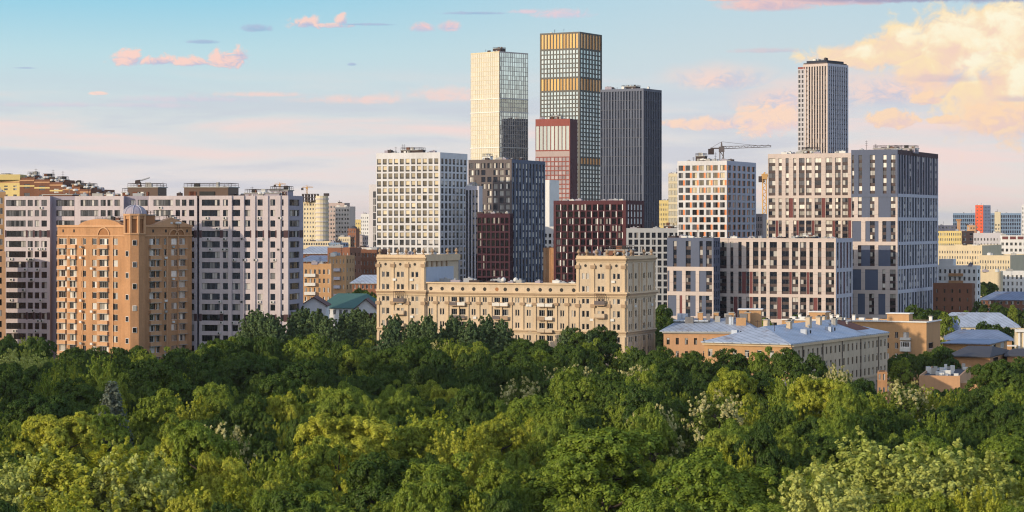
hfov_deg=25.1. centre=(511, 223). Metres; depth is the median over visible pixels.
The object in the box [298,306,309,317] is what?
larch tree
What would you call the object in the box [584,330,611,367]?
larch tree
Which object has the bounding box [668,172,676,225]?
framed cream tower
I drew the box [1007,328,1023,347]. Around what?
white column hall
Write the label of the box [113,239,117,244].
window
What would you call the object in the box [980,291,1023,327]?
brick row
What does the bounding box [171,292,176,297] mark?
window
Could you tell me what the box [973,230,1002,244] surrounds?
grey long block
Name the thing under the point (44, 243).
window
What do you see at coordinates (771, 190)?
window
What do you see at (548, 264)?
brick corner house
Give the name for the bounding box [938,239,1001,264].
beige window slab
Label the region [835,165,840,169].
window
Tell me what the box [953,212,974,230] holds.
blue glass block
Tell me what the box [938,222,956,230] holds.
navy far hall
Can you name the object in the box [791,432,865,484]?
maple tree
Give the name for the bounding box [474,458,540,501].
linden tree
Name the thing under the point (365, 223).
white far block
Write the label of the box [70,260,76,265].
window
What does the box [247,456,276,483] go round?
poplar tree
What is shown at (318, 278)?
tan balcony house
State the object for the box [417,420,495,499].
poplar tree
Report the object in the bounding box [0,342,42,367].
willow tree
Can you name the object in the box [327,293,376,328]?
green roofed house
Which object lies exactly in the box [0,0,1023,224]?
sky
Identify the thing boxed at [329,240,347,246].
blue side podium
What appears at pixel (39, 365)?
willow tree
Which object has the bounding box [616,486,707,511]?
oak tree
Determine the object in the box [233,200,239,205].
window
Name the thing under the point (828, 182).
window
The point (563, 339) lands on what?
larch tree
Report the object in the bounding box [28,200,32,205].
window
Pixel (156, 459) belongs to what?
maple tree
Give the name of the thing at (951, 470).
willow tree
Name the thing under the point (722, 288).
window
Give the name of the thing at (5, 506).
linden tree
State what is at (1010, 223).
blue glass slab
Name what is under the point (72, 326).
window
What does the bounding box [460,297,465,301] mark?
window
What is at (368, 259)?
dark brick block
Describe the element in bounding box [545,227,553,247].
white cube house
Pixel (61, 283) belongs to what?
window
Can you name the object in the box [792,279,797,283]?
window
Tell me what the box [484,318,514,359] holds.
larch tree
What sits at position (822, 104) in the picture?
white finned tower
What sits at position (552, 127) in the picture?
window
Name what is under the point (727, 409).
chestnut tree
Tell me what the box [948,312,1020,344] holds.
long hipped house
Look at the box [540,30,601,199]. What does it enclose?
black gold tower
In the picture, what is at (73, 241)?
window
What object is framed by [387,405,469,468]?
poplar tree
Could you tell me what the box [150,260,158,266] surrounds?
window
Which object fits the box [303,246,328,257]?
blue roof shed
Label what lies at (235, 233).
window
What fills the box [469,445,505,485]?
poplar tree
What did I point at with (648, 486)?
maple tree
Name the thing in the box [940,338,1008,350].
tan flat house
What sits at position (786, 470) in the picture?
linden tree
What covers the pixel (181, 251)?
window
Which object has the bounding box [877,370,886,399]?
orange shed
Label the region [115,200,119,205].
window
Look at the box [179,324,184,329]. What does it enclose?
window
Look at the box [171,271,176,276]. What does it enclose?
window
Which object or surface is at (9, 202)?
window
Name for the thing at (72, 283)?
window
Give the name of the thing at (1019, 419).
maple tree
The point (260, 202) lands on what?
window
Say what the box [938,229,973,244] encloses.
yellow sunlit house
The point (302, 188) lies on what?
thin tower crane
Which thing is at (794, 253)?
window
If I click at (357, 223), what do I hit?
yellow far block
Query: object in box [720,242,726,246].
window
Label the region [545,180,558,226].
white strip tower
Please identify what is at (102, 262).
window
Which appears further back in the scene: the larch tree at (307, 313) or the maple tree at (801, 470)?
the larch tree at (307, 313)
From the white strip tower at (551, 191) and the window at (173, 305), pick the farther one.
the white strip tower at (551, 191)
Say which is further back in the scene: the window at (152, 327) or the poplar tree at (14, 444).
the window at (152, 327)
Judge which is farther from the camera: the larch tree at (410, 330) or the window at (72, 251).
the window at (72, 251)
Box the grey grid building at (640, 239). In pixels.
[626,223,676,340]
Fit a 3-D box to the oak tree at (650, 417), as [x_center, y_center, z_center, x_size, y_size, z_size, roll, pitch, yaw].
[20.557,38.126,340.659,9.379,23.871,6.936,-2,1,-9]
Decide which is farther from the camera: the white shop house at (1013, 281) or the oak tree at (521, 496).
the white shop house at (1013, 281)
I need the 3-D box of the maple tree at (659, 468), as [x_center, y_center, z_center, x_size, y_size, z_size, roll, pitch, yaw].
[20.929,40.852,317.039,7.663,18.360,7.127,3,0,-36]
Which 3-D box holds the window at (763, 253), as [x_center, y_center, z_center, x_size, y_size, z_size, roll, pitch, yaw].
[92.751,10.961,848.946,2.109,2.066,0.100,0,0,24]
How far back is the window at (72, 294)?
639.17 m
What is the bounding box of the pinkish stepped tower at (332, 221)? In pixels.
[329,200,349,240]
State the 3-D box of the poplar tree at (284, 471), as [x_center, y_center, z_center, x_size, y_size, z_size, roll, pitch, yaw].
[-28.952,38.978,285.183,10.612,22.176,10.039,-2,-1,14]
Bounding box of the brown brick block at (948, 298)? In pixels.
[933,283,974,313]
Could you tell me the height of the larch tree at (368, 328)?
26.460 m
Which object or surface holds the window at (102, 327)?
in the brick apartment building at (126, 283)
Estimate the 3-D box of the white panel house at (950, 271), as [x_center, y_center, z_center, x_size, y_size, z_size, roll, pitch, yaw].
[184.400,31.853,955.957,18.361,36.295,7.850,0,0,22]
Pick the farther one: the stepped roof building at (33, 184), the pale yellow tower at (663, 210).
the pale yellow tower at (663, 210)
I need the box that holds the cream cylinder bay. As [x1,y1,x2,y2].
[315,193,328,240]
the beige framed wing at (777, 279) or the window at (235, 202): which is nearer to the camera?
the window at (235, 202)
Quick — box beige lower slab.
[979,252,1023,270]
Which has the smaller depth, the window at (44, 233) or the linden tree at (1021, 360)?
the linden tree at (1021, 360)
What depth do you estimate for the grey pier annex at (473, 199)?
1001.17 m
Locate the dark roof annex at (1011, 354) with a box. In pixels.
[1004,348,1023,362]
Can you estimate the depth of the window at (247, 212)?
642.29 m
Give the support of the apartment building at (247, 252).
on the ground
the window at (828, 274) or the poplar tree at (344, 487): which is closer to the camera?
the poplar tree at (344, 487)
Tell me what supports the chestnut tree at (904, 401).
on the ground
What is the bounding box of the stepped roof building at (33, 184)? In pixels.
[0,171,114,195]
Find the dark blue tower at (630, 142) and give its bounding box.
[600,85,661,227]
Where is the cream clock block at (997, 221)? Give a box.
[994,211,1000,232]
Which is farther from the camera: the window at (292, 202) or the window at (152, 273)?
the window at (292, 202)
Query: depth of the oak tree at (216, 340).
581.05 m
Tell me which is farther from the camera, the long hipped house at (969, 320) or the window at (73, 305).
the long hipped house at (969, 320)
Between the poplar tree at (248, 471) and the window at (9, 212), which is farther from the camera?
the window at (9, 212)
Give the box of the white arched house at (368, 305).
[353,297,376,316]
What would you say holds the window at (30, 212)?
in the apartment building at (247, 252)
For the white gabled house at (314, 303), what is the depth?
700.00 m
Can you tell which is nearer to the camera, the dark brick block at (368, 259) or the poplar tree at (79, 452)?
the poplar tree at (79, 452)
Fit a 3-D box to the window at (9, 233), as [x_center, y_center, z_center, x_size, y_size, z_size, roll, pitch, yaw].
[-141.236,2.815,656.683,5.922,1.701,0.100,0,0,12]
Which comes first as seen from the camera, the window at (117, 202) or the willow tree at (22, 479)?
the willow tree at (22, 479)
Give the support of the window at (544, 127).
in the red topped tower at (556, 143)
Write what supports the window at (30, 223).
in the apartment building at (247, 252)
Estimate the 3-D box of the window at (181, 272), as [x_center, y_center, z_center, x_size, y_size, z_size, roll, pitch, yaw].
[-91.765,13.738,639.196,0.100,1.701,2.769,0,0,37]
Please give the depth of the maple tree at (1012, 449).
288.38 m
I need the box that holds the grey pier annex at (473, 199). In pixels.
[465,182,482,278]
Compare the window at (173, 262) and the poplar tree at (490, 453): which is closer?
the poplar tree at (490, 453)
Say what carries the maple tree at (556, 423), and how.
on the ground
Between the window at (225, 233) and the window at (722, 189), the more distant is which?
the window at (722, 189)
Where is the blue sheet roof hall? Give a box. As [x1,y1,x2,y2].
[944,329,1013,349]
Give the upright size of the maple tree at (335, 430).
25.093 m
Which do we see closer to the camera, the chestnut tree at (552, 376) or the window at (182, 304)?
the chestnut tree at (552, 376)
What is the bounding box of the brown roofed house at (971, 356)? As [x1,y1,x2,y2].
[952,346,1007,383]
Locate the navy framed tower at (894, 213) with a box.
[851,140,937,318]
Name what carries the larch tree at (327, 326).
on the ground
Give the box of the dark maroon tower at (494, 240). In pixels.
[477,208,512,281]
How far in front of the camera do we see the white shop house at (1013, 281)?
1092.70 m
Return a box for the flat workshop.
[919,363,980,396]
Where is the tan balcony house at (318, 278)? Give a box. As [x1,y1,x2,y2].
[303,258,332,302]
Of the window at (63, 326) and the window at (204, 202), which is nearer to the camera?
the window at (63, 326)
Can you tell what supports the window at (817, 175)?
in the beige framed tower at (809, 189)
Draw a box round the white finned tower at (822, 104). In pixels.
[798,57,847,152]
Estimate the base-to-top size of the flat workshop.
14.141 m
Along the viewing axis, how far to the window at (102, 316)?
631.87 m
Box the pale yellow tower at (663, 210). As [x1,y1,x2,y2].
[659,199,667,227]
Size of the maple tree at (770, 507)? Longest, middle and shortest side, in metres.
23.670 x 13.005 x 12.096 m
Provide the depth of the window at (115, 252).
629.10 m
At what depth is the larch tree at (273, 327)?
607.08 m
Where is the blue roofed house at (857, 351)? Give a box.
[701,313,888,394]
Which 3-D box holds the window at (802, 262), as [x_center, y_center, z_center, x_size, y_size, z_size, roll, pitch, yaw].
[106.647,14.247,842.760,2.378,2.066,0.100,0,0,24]
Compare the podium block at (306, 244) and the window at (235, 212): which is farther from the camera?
the podium block at (306, 244)
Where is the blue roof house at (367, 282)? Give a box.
[350,275,376,296]
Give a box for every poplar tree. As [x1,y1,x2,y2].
[0,434,32,455]
[17,483,106,511]
[56,440,93,465]
[166,470,251,511]
[243,450,313,493]
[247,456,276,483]
[330,477,372,511]
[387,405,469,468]
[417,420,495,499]
[455,484,499,511]
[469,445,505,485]
[555,495,607,511]
[597,430,649,506]
[645,460,652,477]
[709,440,762,478]
[892,418,955,453]
[906,384,959,420]
[949,478,1012,511]
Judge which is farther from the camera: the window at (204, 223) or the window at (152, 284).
the window at (204, 223)
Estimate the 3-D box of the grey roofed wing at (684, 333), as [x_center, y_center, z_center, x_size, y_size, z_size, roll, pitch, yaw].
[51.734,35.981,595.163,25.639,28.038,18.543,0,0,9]
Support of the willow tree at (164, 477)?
on the ground
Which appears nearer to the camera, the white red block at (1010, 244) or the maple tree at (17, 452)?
the maple tree at (17, 452)
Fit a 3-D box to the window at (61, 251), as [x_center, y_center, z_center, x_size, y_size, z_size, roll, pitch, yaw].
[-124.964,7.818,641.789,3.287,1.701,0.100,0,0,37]
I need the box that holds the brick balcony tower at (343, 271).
[328,246,354,295]
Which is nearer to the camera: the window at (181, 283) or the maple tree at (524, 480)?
the maple tree at (524, 480)
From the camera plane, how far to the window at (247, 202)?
642.29 m
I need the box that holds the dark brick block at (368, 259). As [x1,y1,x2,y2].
[361,240,386,274]
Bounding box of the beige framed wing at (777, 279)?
[720,233,852,324]
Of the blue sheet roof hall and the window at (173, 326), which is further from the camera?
the blue sheet roof hall
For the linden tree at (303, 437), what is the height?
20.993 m
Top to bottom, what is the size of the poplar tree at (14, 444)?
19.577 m
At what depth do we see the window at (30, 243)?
655.76 m
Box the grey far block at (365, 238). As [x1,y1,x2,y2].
[360,231,367,245]
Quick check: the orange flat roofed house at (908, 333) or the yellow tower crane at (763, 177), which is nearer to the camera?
the orange flat roofed house at (908, 333)
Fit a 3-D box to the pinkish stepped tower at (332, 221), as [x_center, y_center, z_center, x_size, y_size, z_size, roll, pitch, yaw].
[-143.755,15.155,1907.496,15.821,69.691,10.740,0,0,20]
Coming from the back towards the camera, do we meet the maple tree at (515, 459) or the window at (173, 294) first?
the window at (173, 294)
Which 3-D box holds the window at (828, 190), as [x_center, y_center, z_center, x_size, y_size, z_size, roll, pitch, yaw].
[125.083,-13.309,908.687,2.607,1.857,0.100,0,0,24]
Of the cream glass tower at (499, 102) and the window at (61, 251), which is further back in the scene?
the cream glass tower at (499, 102)
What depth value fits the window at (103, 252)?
631.87 m
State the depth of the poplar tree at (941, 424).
326.35 m
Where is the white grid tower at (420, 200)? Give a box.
[376,147,466,281]
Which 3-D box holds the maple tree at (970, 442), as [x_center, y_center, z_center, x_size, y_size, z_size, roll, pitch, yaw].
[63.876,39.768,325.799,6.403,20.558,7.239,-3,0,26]
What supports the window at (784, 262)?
in the beige framed wing at (777, 279)
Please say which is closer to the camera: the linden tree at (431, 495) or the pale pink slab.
the linden tree at (431, 495)
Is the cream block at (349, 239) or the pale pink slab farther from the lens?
the cream block at (349, 239)
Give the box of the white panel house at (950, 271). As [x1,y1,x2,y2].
[938,259,979,304]
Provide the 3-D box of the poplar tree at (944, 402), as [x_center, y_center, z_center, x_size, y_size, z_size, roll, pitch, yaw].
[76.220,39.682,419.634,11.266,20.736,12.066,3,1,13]
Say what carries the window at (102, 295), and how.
in the brick apartment building at (126, 283)
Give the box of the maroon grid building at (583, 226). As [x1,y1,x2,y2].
[554,195,643,281]
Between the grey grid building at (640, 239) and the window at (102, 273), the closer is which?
the window at (102, 273)
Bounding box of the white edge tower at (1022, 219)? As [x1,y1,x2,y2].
[1022,205,1023,234]
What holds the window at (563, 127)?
in the red topped tower at (556, 143)
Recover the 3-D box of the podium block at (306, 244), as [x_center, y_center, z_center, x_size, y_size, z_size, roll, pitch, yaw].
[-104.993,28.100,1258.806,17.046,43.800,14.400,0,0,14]
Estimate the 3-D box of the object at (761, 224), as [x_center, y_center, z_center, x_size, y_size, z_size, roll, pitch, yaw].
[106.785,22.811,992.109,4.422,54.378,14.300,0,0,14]
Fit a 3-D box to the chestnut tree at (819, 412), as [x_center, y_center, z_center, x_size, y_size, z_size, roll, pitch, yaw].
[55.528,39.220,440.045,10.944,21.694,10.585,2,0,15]
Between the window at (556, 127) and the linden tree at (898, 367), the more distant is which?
the window at (556, 127)
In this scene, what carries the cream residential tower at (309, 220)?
on the ground
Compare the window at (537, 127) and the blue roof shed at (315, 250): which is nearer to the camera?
the blue roof shed at (315, 250)
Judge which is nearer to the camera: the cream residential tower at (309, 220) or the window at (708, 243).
the window at (708, 243)
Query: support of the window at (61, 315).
in the brick apartment building at (126, 283)
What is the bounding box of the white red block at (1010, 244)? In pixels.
[1000,233,1023,253]
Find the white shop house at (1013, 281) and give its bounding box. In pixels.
[1003,268,1023,291]
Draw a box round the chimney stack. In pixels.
[956,219,960,230]
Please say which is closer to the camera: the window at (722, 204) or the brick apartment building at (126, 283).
the brick apartment building at (126, 283)
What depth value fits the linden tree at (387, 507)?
250.09 m
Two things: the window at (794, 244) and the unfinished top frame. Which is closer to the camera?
the window at (794, 244)
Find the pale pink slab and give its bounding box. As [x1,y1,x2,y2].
[369,184,375,247]
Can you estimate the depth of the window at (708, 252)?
842.53 m
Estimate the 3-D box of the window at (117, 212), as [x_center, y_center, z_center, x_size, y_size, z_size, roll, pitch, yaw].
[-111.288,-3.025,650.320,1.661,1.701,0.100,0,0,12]
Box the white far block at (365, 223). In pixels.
[361,212,368,244]
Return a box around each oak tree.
[128,441,158,457]
[140,437,161,459]
[166,469,212,508]
[171,347,193,355]
[197,338,220,349]
[225,435,278,468]
[277,414,315,465]
[378,430,406,488]
[493,475,548,511]
[502,337,532,350]
[533,462,576,507]
[540,476,588,503]
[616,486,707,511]
[624,402,677,471]
[698,418,769,458]
[799,422,852,459]
[877,436,906,459]
[885,432,908,441]
[964,359,1023,390]
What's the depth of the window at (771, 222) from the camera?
918.25 m
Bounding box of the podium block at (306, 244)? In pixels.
[303,240,335,249]
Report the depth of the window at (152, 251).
630.95 m
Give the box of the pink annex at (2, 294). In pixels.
[0,251,5,339]
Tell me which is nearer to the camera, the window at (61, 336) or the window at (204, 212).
the window at (61, 336)
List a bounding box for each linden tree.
[0,499,17,511]
[35,452,66,459]
[105,347,116,360]
[107,446,146,459]
[175,348,191,357]
[226,336,237,348]
[244,478,295,511]
[288,490,354,511]
[295,435,351,493]
[298,432,337,487]
[323,349,331,357]
[369,488,405,511]
[380,492,428,511]
[392,418,457,468]
[395,467,452,511]
[450,481,468,500]
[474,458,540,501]
[512,338,523,344]
[767,443,793,495]
[778,467,813,509]
[868,492,917,511]
[887,357,913,391]
[997,503,1023,511]
[1004,356,1023,379]
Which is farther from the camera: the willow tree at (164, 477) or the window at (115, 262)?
the window at (115, 262)
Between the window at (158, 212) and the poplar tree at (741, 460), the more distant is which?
the window at (158, 212)
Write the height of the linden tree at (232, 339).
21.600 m
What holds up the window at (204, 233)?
in the apartment building at (247, 252)
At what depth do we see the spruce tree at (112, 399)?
351.97 m
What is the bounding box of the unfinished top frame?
[302,194,318,201]
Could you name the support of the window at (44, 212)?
in the apartment building at (247, 252)
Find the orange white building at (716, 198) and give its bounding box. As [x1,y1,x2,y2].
[677,152,755,237]
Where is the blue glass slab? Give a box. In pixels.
[991,212,1020,234]
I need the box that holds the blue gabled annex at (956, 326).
[940,318,960,344]
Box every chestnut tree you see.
[539,365,557,380]
[562,363,598,377]
[617,364,647,380]
[626,402,683,465]
[680,387,747,457]
[783,374,825,417]
[815,369,852,413]
[880,377,939,427]
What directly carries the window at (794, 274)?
in the beige framed wing at (777, 279)
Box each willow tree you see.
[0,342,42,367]
[0,443,110,511]
[19,351,60,371]
[83,440,194,511]
[767,456,880,511]
[791,425,975,511]
[871,437,1023,511]
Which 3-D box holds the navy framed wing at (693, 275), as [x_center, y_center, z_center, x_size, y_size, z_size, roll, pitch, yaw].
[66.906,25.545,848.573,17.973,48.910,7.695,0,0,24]
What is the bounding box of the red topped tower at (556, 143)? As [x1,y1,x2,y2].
[535,114,577,200]
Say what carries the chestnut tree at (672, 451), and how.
on the ground
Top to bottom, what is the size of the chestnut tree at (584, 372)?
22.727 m
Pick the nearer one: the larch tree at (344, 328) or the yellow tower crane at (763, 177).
the larch tree at (344, 328)
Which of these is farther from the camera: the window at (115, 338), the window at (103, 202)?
the window at (103, 202)
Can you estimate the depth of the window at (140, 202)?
651.30 m
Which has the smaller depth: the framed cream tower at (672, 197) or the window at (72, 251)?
the window at (72, 251)
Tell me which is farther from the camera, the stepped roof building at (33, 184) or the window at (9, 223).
the stepped roof building at (33, 184)
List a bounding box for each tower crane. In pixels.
[301,187,312,204]
[708,142,770,160]
[758,172,767,213]
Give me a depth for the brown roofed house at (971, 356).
614.24 m
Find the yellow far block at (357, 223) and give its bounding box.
[355,220,360,230]
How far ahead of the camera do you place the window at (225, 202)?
643.71 m
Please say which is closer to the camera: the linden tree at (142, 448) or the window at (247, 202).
the linden tree at (142, 448)
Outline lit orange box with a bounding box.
[966,223,976,232]
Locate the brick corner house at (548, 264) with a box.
[543,247,553,282]
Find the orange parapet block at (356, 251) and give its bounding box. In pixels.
[328,244,360,278]
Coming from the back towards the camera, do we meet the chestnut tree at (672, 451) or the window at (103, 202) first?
the window at (103, 202)
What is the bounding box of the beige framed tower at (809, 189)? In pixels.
[768,147,850,237]
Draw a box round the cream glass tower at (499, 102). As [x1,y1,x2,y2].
[470,47,527,159]
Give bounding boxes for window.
[7,200,25,205]
[7,210,25,215]
[7,221,25,226]
[7,231,25,236]
[7,241,25,246]
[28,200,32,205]
[28,210,32,215]
[28,221,32,226]
[28,231,32,236]
[28,241,32,246]
[42,200,46,205]
[42,210,46,215]
[42,221,46,226]
[42,231,46,236]
[42,241,46,246]
[57,200,73,205]
[57,210,73,215]
[57,221,73,224]
[59,238,66,244]
[59,249,66,254]
[59,260,66,265]
[59,270,66,275]
[59,281,66,286]
[59,291,66,297]
[59,302,66,307]
[59,313,66,318]
[59,323,66,329]
[59,334,66,339]
[70,238,76,244]
[70,249,76,254]
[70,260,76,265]
[70,270,76,276]
[70,281,76,286]
[70,292,76,297]
[70,302,76,308]
[70,313,76,318]
[70,324,76,329]
[70,334,76,340]
[81,200,97,205]
[81,210,97,215]
[100,239,108,244]
[100,249,108,255]
[100,260,108,265]
[100,271,108,276]
[100,282,108,287]
[100,292,108,298]
[100,303,108,309]
[100,314,108,320]
[100,325,108,330]
[100,336,108,341]
[101,200,105,205]
[101,210,105,215]
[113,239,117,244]
[113,249,117,255]
[113,260,117,266]
[113,271,117,276]
[113,282,117,287]
[113,293,117,298]
[113,304,117,309]
[113,314,117,320]
[113,325,117,331]
[113,336,117,342]
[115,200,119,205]
[115,210,119,215]
[138,200,147,205]
[150,239,158,244]
[150,249,158,255]
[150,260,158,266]
[150,271,158,276]
[150,282,158,287]
[150,293,158,298]
[150,303,158,309]
[150,314,158,320]
[150,325,158,330]
[150,336,158,341]
[154,200,172,205]
[154,210,172,215]
[171,238,176,244]
[171,249,176,254]
[171,260,176,265]
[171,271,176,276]
[171,281,176,287]
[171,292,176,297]
[171,303,176,308]
[171,313,176,319]
[171,324,176,329]
[171,335,176,340]
[179,238,184,244]
[179,249,184,254]
[179,260,184,265]
[179,270,184,276]
[179,281,184,286]
[179,292,184,297]
[179,302,184,308]
[179,313,184,318]
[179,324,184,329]
[179,334,184,340]
[189,200,193,205]
[189,210,193,215]
[202,200,219,205]
[202,210,219,215]
[202,221,219,226]
[202,231,219,236]
[223,200,227,205]
[223,210,227,215]
[223,221,227,226]
[223,231,227,236]
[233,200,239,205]
[233,210,239,215]
[233,221,239,226]
[233,231,239,236]
[245,200,249,205]
[245,210,249,215]
[245,221,249,226]
[245,231,249,236]
[258,200,262,205]
[258,210,262,215]
[258,221,262,226]
[258,231,262,236]
[290,200,298,205]
[290,210,298,215]
[290,221,298,226]
[290,231,298,236]
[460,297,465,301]
[460,309,465,314]
[536,126,538,149]
[539,298,544,302]
[540,126,542,149]
[543,126,545,149]
[547,126,549,149]
[547,298,552,302]
[551,126,553,149]
[554,34,555,48]
[555,126,557,149]
[557,34,558,48]
[559,126,561,149]
[560,34,561,48]
[562,126,564,149]
[566,126,568,149]
[576,33,577,47]
[686,258,690,263]
[706,241,711,246]
[706,250,711,254]
[706,258,711,263]
[713,187,717,192]
[713,202,717,207]
[720,187,724,192]
[720,202,724,207]
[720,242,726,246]
[720,251,726,255]
[720,260,726,264]
[720,271,726,275]
[720,286,726,290]
[720,296,726,300]
[753,242,757,247]
[761,242,765,247]
[761,251,765,256]
[769,166,774,170]
[769,173,774,177]
[769,188,774,192]
[769,220,774,224]
[770,242,776,247]
[770,251,776,256]
[770,260,776,265]
[770,272,776,276]
[770,279,776,283]
[782,242,788,247]
[782,251,788,256]
[782,260,788,265]
[782,272,788,276]
[782,279,788,283]
[792,242,797,247]
[792,251,797,256]
[792,260,797,265]
[792,272,797,276]
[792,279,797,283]
[799,158,804,162]
[799,173,804,177]
[799,188,804,192]
[799,220,804,224]
[800,242,805,247]
[800,251,805,256]
[800,260,805,265]
[800,272,805,276]
[800,287,805,291]
[806,158,811,162]
[806,173,811,177]
[806,188,811,192]
[806,220,811,224]
[815,158,820,162]
[815,165,820,169]
[815,173,820,177]
[815,180,820,184]
[815,188,820,192]
[815,220,820,224]
[826,165,831,169]
[826,173,831,177]
[826,180,831,184]
[826,188,831,192]
[826,220,831,224]
[826,242,833,247]
[826,251,833,256]
[826,260,833,265]
[826,272,833,276]
[826,280,833,284]
[826,287,833,291]
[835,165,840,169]
[835,180,840,184]
[835,188,840,192]
[835,220,840,224]
[903,332,908,337]
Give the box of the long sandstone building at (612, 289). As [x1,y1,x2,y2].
[375,245,658,365]
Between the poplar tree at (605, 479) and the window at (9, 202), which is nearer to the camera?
the poplar tree at (605, 479)
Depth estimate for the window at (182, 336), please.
639.32 m
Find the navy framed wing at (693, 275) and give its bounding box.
[667,232,719,319]
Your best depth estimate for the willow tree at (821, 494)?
248.31 m
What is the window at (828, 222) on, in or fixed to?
in the beige framed tower at (809, 189)
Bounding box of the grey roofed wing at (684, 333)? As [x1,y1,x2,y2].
[659,308,762,361]
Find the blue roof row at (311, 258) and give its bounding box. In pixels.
[303,255,327,263]
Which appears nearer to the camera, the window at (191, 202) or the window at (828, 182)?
the window at (191, 202)
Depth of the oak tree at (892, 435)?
342.17 m
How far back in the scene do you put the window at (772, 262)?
847.38 m
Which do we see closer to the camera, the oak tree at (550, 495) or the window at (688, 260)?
the oak tree at (550, 495)
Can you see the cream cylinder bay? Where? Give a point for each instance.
(321, 216)
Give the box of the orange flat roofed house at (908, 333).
[781,311,941,402]
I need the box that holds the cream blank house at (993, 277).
[980,269,1002,296]
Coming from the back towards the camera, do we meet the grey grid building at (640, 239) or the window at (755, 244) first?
the grey grid building at (640, 239)
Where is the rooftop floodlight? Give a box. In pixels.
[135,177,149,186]
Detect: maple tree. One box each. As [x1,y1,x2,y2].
[0,456,47,476]
[3,420,41,455]
[7,449,32,463]
[12,410,101,463]
[97,457,162,510]
[130,345,151,358]
[153,433,221,501]
[164,489,221,511]
[168,419,243,495]
[194,450,253,508]
[202,501,242,511]
[249,488,274,511]
[266,480,333,511]
[287,411,399,492]
[291,499,326,511]
[313,479,342,504]
[328,338,355,357]
[334,415,379,489]
[405,451,452,493]
[466,411,530,468]
[484,488,535,511]
[502,448,529,473]
[515,469,532,485]
[522,406,586,470]
[606,477,671,508]
[652,457,679,490]
[660,465,697,511]
[696,428,750,462]
[730,422,794,498]
[740,502,787,511]
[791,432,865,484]
[793,463,819,495]
[883,491,959,511]
[905,434,978,499]
[906,428,948,445]
[949,433,977,451]
[953,447,983,470]
[977,434,1023,479]
[990,463,1023,484]
[1011,410,1023,422]
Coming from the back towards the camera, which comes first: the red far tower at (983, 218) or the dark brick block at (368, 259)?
the red far tower at (983, 218)
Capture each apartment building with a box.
[0,187,5,250]
[4,182,302,359]
[56,201,192,358]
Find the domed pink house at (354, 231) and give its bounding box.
[348,226,359,246]
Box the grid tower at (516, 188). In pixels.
[468,153,544,282]
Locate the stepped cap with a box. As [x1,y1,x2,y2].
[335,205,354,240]
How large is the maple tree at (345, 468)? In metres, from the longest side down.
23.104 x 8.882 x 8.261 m
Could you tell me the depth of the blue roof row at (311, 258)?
933.31 m
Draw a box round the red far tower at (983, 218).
[975,204,990,232]
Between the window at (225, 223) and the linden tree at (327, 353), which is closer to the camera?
the linden tree at (327, 353)
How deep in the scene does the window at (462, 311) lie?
601.10 m
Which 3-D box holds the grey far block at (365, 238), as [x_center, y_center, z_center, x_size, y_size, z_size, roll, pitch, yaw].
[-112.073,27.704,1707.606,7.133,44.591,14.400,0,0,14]
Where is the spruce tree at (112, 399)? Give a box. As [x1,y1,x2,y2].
[93,381,134,451]
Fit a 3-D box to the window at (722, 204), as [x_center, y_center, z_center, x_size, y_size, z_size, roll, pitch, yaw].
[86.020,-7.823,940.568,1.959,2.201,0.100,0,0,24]
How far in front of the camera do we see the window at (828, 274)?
838.63 m
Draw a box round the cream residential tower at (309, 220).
[303,201,328,240]
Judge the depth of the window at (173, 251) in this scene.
636.99 m
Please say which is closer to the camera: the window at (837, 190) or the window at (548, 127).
the window at (837, 190)
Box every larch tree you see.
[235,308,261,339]
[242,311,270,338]
[254,315,289,350]
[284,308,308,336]
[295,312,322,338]
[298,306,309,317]
[309,315,349,346]
[311,308,339,333]
[335,310,350,331]
[339,307,366,335]
[340,309,368,348]
[353,313,376,350]
[369,313,406,353]
[395,318,421,345]
[411,313,449,342]
[439,314,467,343]
[455,318,491,347]
[476,314,495,343]
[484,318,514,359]
[557,326,577,348]
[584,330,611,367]
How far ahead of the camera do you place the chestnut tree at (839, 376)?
445.94 m
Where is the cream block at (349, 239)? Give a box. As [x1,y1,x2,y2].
[338,231,353,246]
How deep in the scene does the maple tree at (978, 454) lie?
290.07 m
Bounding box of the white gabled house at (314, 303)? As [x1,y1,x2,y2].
[303,295,330,318]
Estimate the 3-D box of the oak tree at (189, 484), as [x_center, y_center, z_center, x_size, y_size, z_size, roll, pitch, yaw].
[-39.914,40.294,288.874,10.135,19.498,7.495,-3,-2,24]
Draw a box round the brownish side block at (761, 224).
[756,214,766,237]
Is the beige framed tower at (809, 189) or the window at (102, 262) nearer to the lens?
the window at (102, 262)

